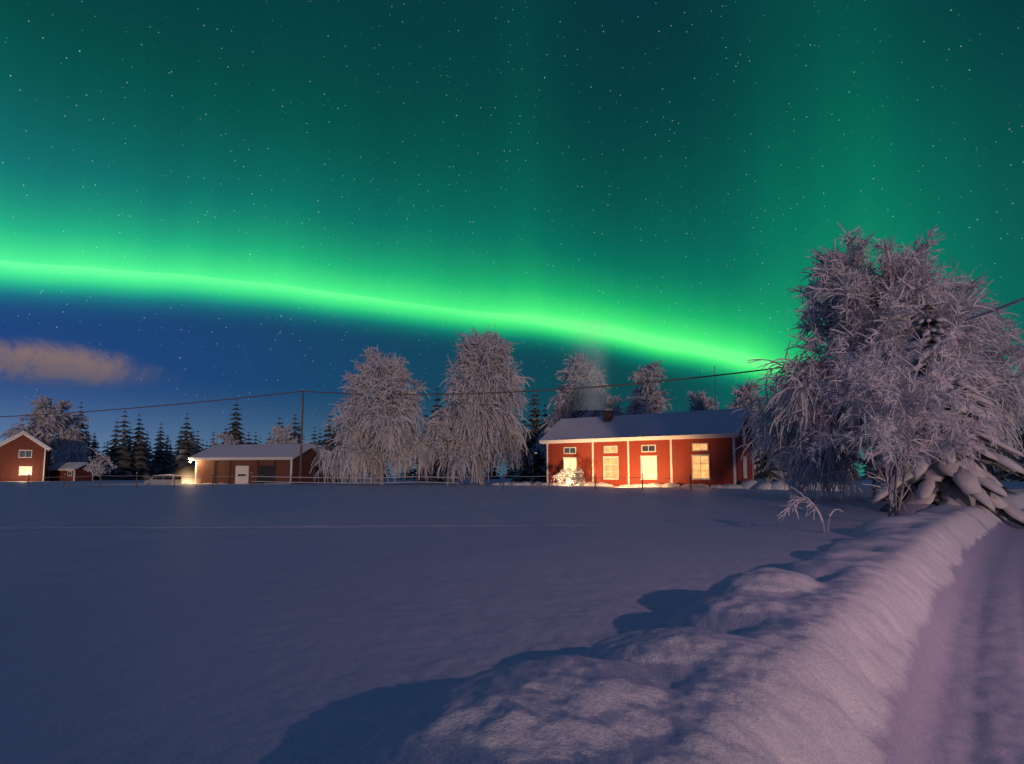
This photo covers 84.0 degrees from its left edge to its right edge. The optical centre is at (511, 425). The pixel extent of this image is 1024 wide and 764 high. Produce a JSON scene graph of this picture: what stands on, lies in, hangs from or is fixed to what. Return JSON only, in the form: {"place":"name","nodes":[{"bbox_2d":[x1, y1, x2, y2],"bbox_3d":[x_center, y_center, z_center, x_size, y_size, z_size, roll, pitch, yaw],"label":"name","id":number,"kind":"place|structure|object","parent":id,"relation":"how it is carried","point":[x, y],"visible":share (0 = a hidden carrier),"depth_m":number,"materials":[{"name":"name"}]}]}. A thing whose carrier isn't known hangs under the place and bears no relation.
{"place":"outdoors","nodes":[
{"label":"outdoors","id":0,"kind":"place"},
{"bbox_2d":[0,430,55,480],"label":"house","id":1,"kind":"structure","parent":0,"point":[23,454],"depth_m":94.33,"materials":[{"name":"red wood"}]},
{"bbox_2d":[466,454,493,480],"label":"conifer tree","id":2,"kind":"object","parent":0,"point":[477,463],"visible":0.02,"depth_m":99.37,"materials":[{"name":"white plant"}]},
{"bbox_2d":[0,476,1023,763],"bbox_3d":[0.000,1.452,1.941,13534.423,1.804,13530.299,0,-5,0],"label":"ground","id":3,"kind":"structure","parent":0,"point":[350,622],"depth_m":6.46,"materials":[{"name":"white snow"}]},
{"bbox_2d":[0,394,95,464],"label":"birch","id":4,"kind":"object","parent":3,"relation":"on","point":[68,444],"visible":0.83,"depth_m":111.13,"materials":[{"name":"white plant"}]},
{"bbox_2d":[47,462,92,480],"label":"shed","id":5,"kind":"structure","parent":3,"relation":"on","point":[72,471],"depth_m":100.51,"materials":[{"name":"red wood"}]},
{"bbox_2d":[71,400,93,460],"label":"spruce tree","id":6,"kind":"object","parent":3,"relation":"on","point":[82,426],"visible":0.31,"depth_m":139.26,"materials":[{"name":"green plant"}]},
{"bbox_2d":[84,425,92,457],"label":"spruce tree","id":7,"kind":"object","parent":3,"relation":"on","point":[88,440],"visible":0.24,"depth_m":149.12,"materials":[{"name":"green plant"}]},
{"bbox_2d":[87,437,102,479],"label":"spruce tree","id":8,"kind":"object","parent":3,"relation":"on","point":[94,446],"visible":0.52,"depth_m":124.26,"materials":[{"name":"green plant"}]},
{"bbox_2d":[92,431,100,458],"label":"spruce tree","id":9,"kind":"object","parent":3,"relation":"on","point":[95,444],"visible":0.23,"depth_m":173.40,"materials":[{"name":"green plant"}]},
{"bbox_2d":[83,450,116,481],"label":"birch","id":10,"kind":"object","parent":3,"relation":"on","point":[98,467],"visible":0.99,"depth_m":91.12,"materials":[{"name":"white plant"}]},
{"bbox_2d":[102,442,109,476],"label":"spruce tree","id":11,"kind":"object","parent":3,"relation":"on","point":[106,451],"visible":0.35,"depth_m":146.51,"materials":[{"name":"green plant"}]},
{"bbox_2d":[95,422,120,479],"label":"spruce tree","id":12,"kind":"object","parent":3,"relation":"on","point":[114,444],"visible":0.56,"depth_m":125.53,"materials":[{"name":"green plant"}]},
{"bbox_2d":[102,411,140,479],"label":"spruce tree","id":13,"kind":"object","parent":3,"relation":"on","point":[122,461],"visible":0.94,"depth_m":122.08,"materials":[{"name":"green plant"}]},
{"bbox_2d":[125,426,133,455],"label":"spruce tree","id":14,"kind":"object","parent":3,"relation":"on","point":[130,440],"visible":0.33,"depth_m":163.74,"materials":[{"name":"green plant"}]},
{"bbox_2d":[124,424,156,479],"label":"spruce tree","id":15,"kind":"object","parent":3,"relation":"on","point":[139,455],"visible":0.87,"depth_m":125.14,"materials":[{"name":"green plant"}]},
{"bbox_2d":[128,414,153,476],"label":"spruce tree","id":16,"kind":"object","parent":3,"relation":"on","point":[136,436],"visible":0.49,"depth_m":130.33,"materials":[{"name":"green plant"}]},
{"bbox_2d":[144,430,151,460],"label":"spruce tree","id":17,"kind":"object","parent":3,"relation":"on","point":[147,444],"visible":0.24,"depth_m":168.60,"materials":[{"name":"green plant"}]},
{"bbox_2d":[146,441,153,464],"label":"spruce tree","id":18,"kind":"object","parent":3,"relation":"on","point":[150,463],"visible":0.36,"depth_m":167.45,"materials":[{"name":"green plant"}]},
{"bbox_2d":[147,436,165,472],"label":"spruce tree","id":19,"kind":"object","parent":3,"relation":"on","point":[150,471],"visible":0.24,"depth_m":154.12,"materials":[{"name":"green plant"}]},
{"bbox_2d":[147,427,171,475],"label":"spruce tree","id":20,"kind":"object","parent":3,"relation":"on","point":[159,465],"visible":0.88,"depth_m":151.35,"materials":[{"name":"green plant"}]},
{"bbox_2d":[144,474,181,483],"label":"car","id":21,"kind":"object","parent":3,"relation":"on","point":[163,479],"visible":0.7,"depth_m":65.48,"materials":[{"name":"paint"}]},
{"bbox_2d":[165,437,173,468],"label":"spruce tree","id":22,"kind":"object","parent":3,"relation":"on","point":[168,455],"visible":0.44,"depth_m":158.74,"materials":[{"name":"green plant"}]},
{"bbox_2d":[168,441,173,463],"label":"spruce tree","id":23,"kind":"object","parent":3,"relation":"on","point":[170,451],"visible":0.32,"depth_m":168.64,"materials":[{"name":"green plant"}]},
{"bbox_2d":[165,437,179,471],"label":"spruce tree","id":24,"kind":"object","parent":3,"relation":"on","point":[172,457],"visible":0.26,"depth_m":146.45,"materials":[{"name":"green plant"}]},
{"bbox_2d":[164,427,182,473],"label":"spruce tree","id":25,"kind":"object","parent":3,"relation":"on","point":[174,457],"visible":0.29,"depth_m":143.10,"materials":[{"name":"green plant"}]},
{"bbox_2d":[168,413,196,479],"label":"spruce tree","id":26,"kind":"object","parent":3,"relation":"on","point":[183,465],"visible":0.92,"depth_m":123.52,"materials":[{"name":"green plant"}]},
{"bbox_2d":[189,428,196,469],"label":"spruce tree","id":27,"kind":"object","parent":3,"relation":"on","point":[190,439],"visible":0.21,"depth_m":138.82,"materials":[{"name":"green plant"}]},
{"bbox_2d":[192,431,201,452],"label":"spruce tree","id":28,"kind":"object","parent":3,"relation":"on","point":[198,446],"visible":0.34,"depth_m":147.22,"materials":[{"name":"green plant"}]},
{"bbox_2d":[210,431,236,446],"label":"birch","id":29,"kind":"object","parent":3,"relation":"on","point":[228,439],"visible":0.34,"depth_m":124.20,"materials":[{"name":"white plant"}]},
{"bbox_2d":[225,399,245,444],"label":"spruce tree","id":30,"kind":"object","parent":3,"relation":"on","point":[237,434],"visible":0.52,"depth_m":127.41,"materials":[{"name":"green plant"}]},
{"bbox_2d":[181,444,330,483],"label":"garage","id":31,"kind":"structure","parent":3,"relation":"on","point":[242,462],"depth_m":67.28,"materials":[{"name":"red"}]},
{"bbox_2d":[263,424,297,443],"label":"birch","id":32,"kind":"object","parent":3,"relation":"on","point":[286,437],"visible":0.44,"depth_m":119.91,"materials":[{"name":"white plant"}]},
{"bbox_2d":[291,414,300,443],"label":"spruce tree","id":33,"kind":"object","parent":3,"relation":"on","point":[294,434],"visible":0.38,"depth_m":125.36,"materials":[{"name":"green plant"}]},
{"bbox_2d":[295,422,304,443],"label":"spruce tree","id":34,"kind":"object","parent":3,"relation":"on","point":[298,436],"visible":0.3,"depth_m":148.75,"materials":[{"name":"green plant"}]},
{"bbox_2d":[309,427,318,445],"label":"spruce tree","id":35,"kind":"object","parent":3,"relation":"on","point":[314,435],"visible":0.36,"depth_m":163.21,"materials":[{"name":"green plant"}]},
{"bbox_2d":[319,415,340,481],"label":"spruce tree","id":36,"kind":"object","parent":3,"relation":"on","point":[326,444],"visible":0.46,"depth_m":79.64,"materials":[{"name":"green plant"}]},
{"bbox_2d":[331,413,349,480],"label":"spruce tree","id":37,"kind":"object","parent":3,"relation":"on","point":[338,442],"visible":0.08,"depth_m":94.47,"materials":[{"name":"green plant"}]},
{"bbox_2d":[1,472,691,490],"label":"fence","id":38,"kind":"object","parent":3,"relation":"on","point":[416,476],"visible":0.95,"depth_m":44.94,"materials":[{"name":"brown wood"}]},
{"bbox_2d":[301,345,441,484],"bbox_3d":[-13.408,-1.281,57.341,11.421,14.562,12.110,-3,-6,28],"label":"birch","id":39,"kind":"object","parent":3,"relation":"on","point":[393,427],"visible":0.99,"depth_m":55.66,"materials":[{"name":"white plant"}]},
{"bbox_2d":[400,450,415,479],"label":"spruce tree","id":40,"kind":"object","parent":3,"relation":"on","point":[410,471],"visible":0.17,"depth_m":142.27,"materials":[{"name":"green plant"}]},
{"bbox_2d":[408,409,432,481],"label":"spruce tree","id":41,"kind":"object","parent":3,"relation":"on","point":[415,470],"visible":0.16,"depth_m":81.66,"materials":[{"name":"green plant"}]},
{"bbox_2d":[413,388,455,482],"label":"spruce tree","id":42,"kind":"object","parent":3,"relation":"on","point":[435,469],"visible":0.35,"depth_m":73.76,"materials":[{"name":"green plant"}]},
{"bbox_2d":[421,422,472,484],"bbox_3d":[-5.643,2.638,55.331,5.411,6.335,5.254,-5,-7,44],"label":"birch","id":43,"kind":"object","parent":3,"relation":"on","point":[458,464],"visible":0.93,"depth_m":55.23,"materials":[{"name":"white plant"}]},
{"bbox_2d":[449,459,463,481],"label":"spruce tree","id":44,"kind":"object","parent":3,"relation":"on","point":[456,475],"visible":0.04,"depth_m":88.72,"materials":[{"name":"green plant"}]},
{"bbox_2d":[461,456,476,479],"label":"spruce tree","id":45,"kind":"object","parent":3,"relation":"on","point":[468,474],"visible":0.02,"depth_m":138.01,"materials":[{"name":"green plant"}]},
{"bbox_2d":[419,325,536,484],"bbox_3d":[-3.758,-2.207,60.154,13.110,16.949,11.648,0,-5,0],"label":"birch","id":46,"kind":"object","parent":3,"relation":"on","point":[485,423],"visible":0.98,"depth_m":58.16,"materials":[{"name":"white plant"}]},
{"bbox_2d":[485,451,500,478],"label":"spruce tree","id":47,"kind":"object","parent":3,"relation":"on","point":[492,473],"visible":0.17,"depth_m":152.10,"materials":[{"name":"green plant"}]},
{"bbox_2d":[504,448,517,478],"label":"spruce tree","id":48,"kind":"object","parent":3,"relation":"on","point":[510,475],"visible":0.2,"depth_m":182.16,"materials":[{"name":"green plant"}]},
{"bbox_2d":[0,297,1023,491],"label":"power line","id":49,"kind":"object","parent":3,"relation":"on","point":[944,327],"visible":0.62,"depth_m":51.39,"materials":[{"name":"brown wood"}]},
{"bbox_2d":[509,410,528,480],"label":"spruce tree","id":50,"kind":"object","parent":3,"relation":"on","point":[514,477],"visible":0.31,"depth_m":94.48,"materials":[{"name":"green plant"}]},
{"bbox_2d":[513,388,546,481],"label":"conifer","id":51,"kind":"object","parent":3,"relation":"on","point":[539,469],"visible":0.82,"depth_m":77.07,"materials":[{"name":"green plant"}]},
{"bbox_2d":[541,405,548,481],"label":"spruce tree","id":52,"kind":"object","parent":3,"relation":"on","point":[545,415],"visible":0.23,"depth_m":85.10,"materials":[{"name":"green plant"}]},
{"bbox_2d":[550,467,585,485],"bbox_3d":[5.163,4.774,53.188,3.239,2.193,3.748,3,-6,-27],"label":"bush","id":53,"kind":"object","parent":3,"relation":"on","point":[562,473],"visible":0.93,"depth_m":52.89,"materials":[{"name":"white plant"}]},
{"bbox_2d":[532,351,614,462],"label":"birch","id":54,"kind":"object","parent":3,"relation":"on","point":[571,403],"visible":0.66,"depth_m":75.30,"materials":[{"name":"white plant"}]},
{"bbox_2d":[599,394,623,415],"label":"birch","id":55,"kind":"object","parent":3,"relation":"on","point":[611,402],"visible":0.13,"depth_m":91.28,"materials":[{"name":"white plant"}]},
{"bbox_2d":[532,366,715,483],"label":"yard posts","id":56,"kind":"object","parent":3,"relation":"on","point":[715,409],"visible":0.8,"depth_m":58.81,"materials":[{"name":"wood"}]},
{"bbox_2d":[621,359,672,414],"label":"birch","id":57,"kind":"object","parent":3,"relation":"on","point":[653,401],"visible":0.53,"depth_m":86.15,"materials":[{"name":"white plant"}]},
{"bbox_2d":[538,408,758,488],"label":"house","id":58,"kind":"structure","parent":3,"relation":"on","point":[672,449],"depth_m":50.72,"materials":[{"name":"red painted wood"},{"name":"snow"},{"name":"glass"}]},
{"bbox_2d":[491,479,841,490],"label":"snow heaps","id":59,"kind":"object","parent":3,"relation":"on","point":[755,484],"visible":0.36,"depth_m":44.00,"materials":[{"name":"white snow"}]},
{"bbox_2d":[686,390,718,410],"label":"birch","id":60,"kind":"object","parent":3,"relation":"on","point":[700,401],"visible":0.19,"depth_m":94.53,"materials":[{"name":"white plant"}]},
{"bbox_2d":[725,380,765,474],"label":"birch","id":61,"kind":"object","parent":3,"relation":"on","point":[747,393],"visible":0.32,"depth_m":79.81,"materials":[{"name":"white plant"}]},
{"bbox_2d":[753,410,763,479],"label":"spruce tree","id":62,"kind":"object","parent":3,"relation":"on","point":[757,472],"visible":0.02,"depth_m":88.76,"materials":[{"name":"green plant"}]},
{"bbox_2d":[753,400,786,481],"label":"spruce tree","id":63,"kind":"object","parent":3,"relation":"on","point":[764,475],"visible":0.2,"depth_m":69.14,"materials":[{"name":"green plant"}]},
{"bbox_2d":[775,448,792,479],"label":"spruce tree","id":64,"kind":"object","parent":3,"relation":"on","point":[785,471],"visible":0.02,"depth_m":76.63,"materials":[{"name":"green plant"}]},
{"bbox_2d":[777,487,842,532],"bbox_3d":[8.616,2.439,16.451,1.829,1.357,0.913,-2,-5,20],"label":"bent sapling","id":65,"kind":"object","parent":3,"relation":"on","point":[792,503],"visible":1,"depth_m":16.52,"materials":[{"name":"white plant"}]},
{"bbox_2d":[840,461,862,480],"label":"spruce tree","id":66,"kind":"object","parent":3,"relation":"on","point":[856,473],"visible":0.07,"depth_m":108.61,"materials":[{"name":"green plant"}]},
{"bbox_2d":[860,450,871,479],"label":"spruce tree","id":67,"kind":"object","parent":3,"relation":"on","point":[870,474],"visible":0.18,"depth_m":134.93,"materials":[{"name":"green plant"}]},
{"bbox_2d":[732,222,1023,501],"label":"birch","id":68,"kind":"object","parent":3,"relation":"on","point":[891,302],"visible":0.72,"depth_m":29.39,"materials":[{"name":"white plant"}]},
{"bbox_2d":[791,293,1017,516],"bbox_3d":[13.139,-0.192,19.175,7.269,7.083,8.094,0,-5,0],"label":"bare tree","id":69,"kind":"object","parent":3,"relation":"on","point":[885,386],"visible":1,"depth_m":17.87,"materials":[{"name":"white plant"}]},
{"bbox_2d":[866,301,1023,526],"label":"spruce tree","id":70,"kind":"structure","parent":3,"relation":"on","point":[977,484],"depth_m":22.26,"materials":[{"name":"white plant"}]},
{"bbox_2d":[896,275,1023,463],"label":"birch","id":71,"kind":"object","parent":3,"relation":"on","point":[1006,349],"visible":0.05,"depth_m":34.22,"materials":[{"name":"white plant"}]},
{"bbox_2d":[984,449,994,472],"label":"spruce tree","id":72,"kind":"object","parent":3,"relation":"on","point":[988,467],"visible":0.02,"depth_m":108.78,"materials":[{"name":"green plant"}]},
{"bbox_2d":[987,427,1018,480],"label":"spruce tree","id":73,"kind":"object","parent":3,"relation":"on","point":[1001,473],"visible":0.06,"depth_m":98.68,"materials":[{"name":"green plant"}]},
{"bbox_2d":[1002,417,1023,480],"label":"spruce tree","id":74,"kind":"object","parent":3,"relation":"on","point":[1020,460],"visible":0.28,"depth_m":90.09,"materials":[{"name":"green plant"}]},
{"bbox_2d":[0,0,1023,475],"label":"sky","id":75,"kind":"structure","parent":0,"point":[201,200],"materials":[{"name":"green"}]}
]}

